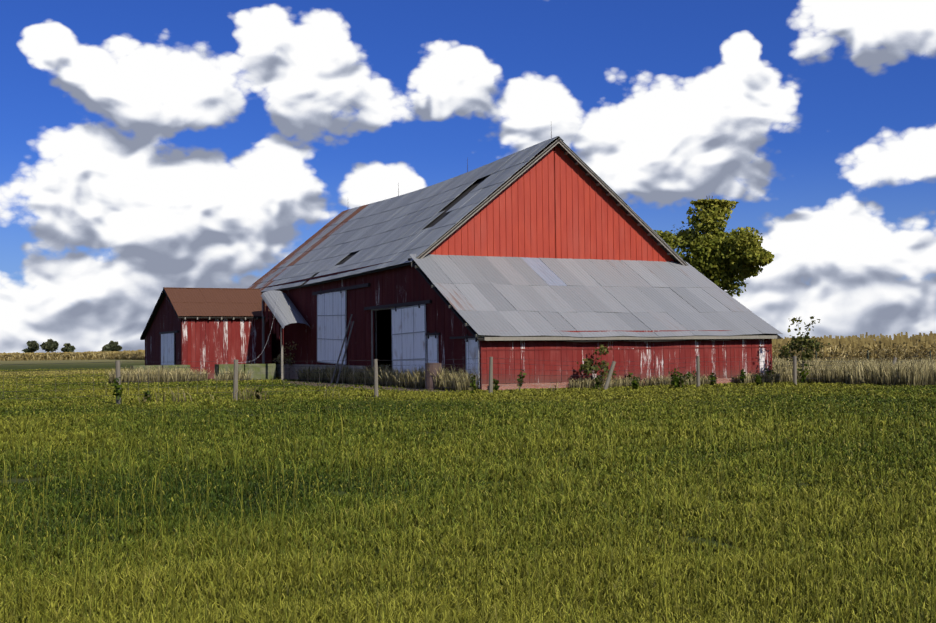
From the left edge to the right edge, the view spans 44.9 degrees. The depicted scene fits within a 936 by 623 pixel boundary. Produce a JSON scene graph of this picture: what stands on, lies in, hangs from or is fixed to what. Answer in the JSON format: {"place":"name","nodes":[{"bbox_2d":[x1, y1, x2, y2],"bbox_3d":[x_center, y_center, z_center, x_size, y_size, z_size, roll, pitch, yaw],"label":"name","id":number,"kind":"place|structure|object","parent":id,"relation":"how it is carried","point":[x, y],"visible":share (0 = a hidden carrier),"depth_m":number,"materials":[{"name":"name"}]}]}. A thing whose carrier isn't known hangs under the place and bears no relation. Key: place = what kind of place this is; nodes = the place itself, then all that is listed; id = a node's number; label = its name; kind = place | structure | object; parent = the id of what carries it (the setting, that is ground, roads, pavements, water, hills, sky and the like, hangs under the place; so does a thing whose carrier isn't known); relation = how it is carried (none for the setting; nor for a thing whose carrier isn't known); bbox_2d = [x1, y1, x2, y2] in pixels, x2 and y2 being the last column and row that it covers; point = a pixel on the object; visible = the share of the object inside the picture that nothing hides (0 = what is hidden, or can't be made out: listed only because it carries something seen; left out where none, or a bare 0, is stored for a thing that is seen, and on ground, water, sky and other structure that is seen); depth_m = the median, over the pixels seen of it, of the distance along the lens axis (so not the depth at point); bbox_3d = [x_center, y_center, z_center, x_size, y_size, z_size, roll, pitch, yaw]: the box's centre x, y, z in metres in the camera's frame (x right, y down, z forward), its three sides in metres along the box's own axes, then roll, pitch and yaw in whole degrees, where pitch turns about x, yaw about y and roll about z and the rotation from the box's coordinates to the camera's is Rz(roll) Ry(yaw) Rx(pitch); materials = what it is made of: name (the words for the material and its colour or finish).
{"place":"outdoors","nodes":[
{"label":"outdoors","id":0,"kind":"place"},
{"bbox_2d":[0,358,935,622],"bbox_3d":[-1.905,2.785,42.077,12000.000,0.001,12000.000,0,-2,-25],"label":"ground","id":1,"kind":"structure","parent":0,"point":[50,364],"depth_m":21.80,"materials":[{"name":"green plant"}]},
{"bbox_2d":[22,340,38,352],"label":"tree","id":2,"kind":"object","parent":1,"relation":"on","point":[33,346],"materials":[{"name":"green plant"}]},
{"bbox_2d":[39,339,58,351],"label":"tree","id":3,"kind":"object","parent":1,"relation":"on","point":[49,345],"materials":[{"name":"green plant"}]},
{"bbox_2d":[61,343,75,351],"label":"tree","id":4,"kind":"object","parent":1,"relation":"on","point":[68,347],"visible":0.98,"depth_m":554.91,"materials":[{"name":"green plant"}]},
{"bbox_2d":[105,341,121,350],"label":"tree","id":5,"kind":"object","parent":1,"relation":"on","point":[113,346],"visible":0.98,"depth_m":504.11,"materials":[{"name":"green plant"}]},
{"bbox_2d":[131,363,275,379],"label":"feed bunks","id":6,"kind":"object","parent":1,"relation":"on","point":[263,371],"visible":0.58,"depth_m":54.26,"materials":[{"name":"concrete"}]},
{"bbox_2d":[140,287,274,378],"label":"shed","id":7,"kind":"structure","parent":1,"relation":"on","point":[193,327],"depth_m":57.31,"materials":[{"name":"red wood"}]},
{"bbox_2d":[273,341,296,369],"bbox_3d":[-8.823,2.434,56.004,1.508,2.002,1.522,0,-2,-25],"label":"shrub","id":8,"kind":"object","parent":1,"relation":"on","point":[287,358],"depth_m":55.83,"materials":[{"name":"green plant"}]},
{"bbox_2d":[261,290,309,379],"bbox_3d":[-8.876,1.082,55.059,1.390,4.441,3.905,0,-2,-25],"label":"awning","id":9,"kind":"object","parent":1,"relation":"on","point":[286,312],"visible":0.96,"depth_m":54.90,"materials":[{"name":"grey metal"}]},
{"bbox_2d":[331,314,441,389],"bbox_3d":[-3.138,1.386,43.172,0.958,2.919,10.335,0,-2,-25],"label":"yard clutter","id":10,"kind":"object","parent":1,"relation":"on","point":[430,381],"visible":0.81,"depth_m":38.52,"materials":[{"name":"grey wood"}]},
{"bbox_2d":[0,350,935,403],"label":"fence","id":11,"kind":"object","parent":1,"relation":"on","point":[235,379],"visible":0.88,"depth_m":33.42,"materials":[{"name":"grey wood"}]},
{"bbox_2d":[112,364,871,403],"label":"weeds","id":12,"kind":"object","parent":1,"relation":"on","point":[677,382],"visible":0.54,"depth_m":36.98,"materials":[{"name":"green plant"}]},
{"bbox_2d":[249,131,782,390],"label":"barn","id":13,"kind":"structure","parent":1,"relation":"on","point":[556,251],"depth_m":43.77,"materials":[{"name":"red wood"}]},
{"bbox_2d":[779,316,829,370],"bbox_3d":[11.781,1.424,40.283,1.535,2.503,1.884,0,-2,-25],"label":"shrub","id":14,"kind":"object","parent":1,"relation":"on","point":[794,341],"depth_m":40.10,"materials":[{"name":"green plant"}]},
{"bbox_2d":[0,331,935,361],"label":"corn field","id":15,"kind":"structure","parent":0,"point":[898,346],"depth_m":57.71,"materials":[{"name":"beige plant"}]},
{"bbox_2d":[0,0,935,352],"label":"sky","id":16,"kind":"structure","parent":0,"point":[147,146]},
{"bbox_2d":[103,356,935,402],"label":"tall dry grass","id":17,"kind":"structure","parent":0,"point":[909,372],"depth_m":40.69,"materials":[{"name":"beige plant"}]},
{"bbox_2d":[577,344,615,381],"bbox_3d":[4.299,1.905,38.471,1.442,1.586,1.291,0,-2,-25],"label":"shrub","id":18,"kind":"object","parent":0,"point":[588,364],"depth_m":38.21,"materials":[{"name":"green plant"}]},
{"bbox_2d":[654,196,774,296],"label":"tree","id":19,"kind":"object","parent":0,"point":[714,249],"depth_m":68.20,"materials":[{"name":"green plant"}]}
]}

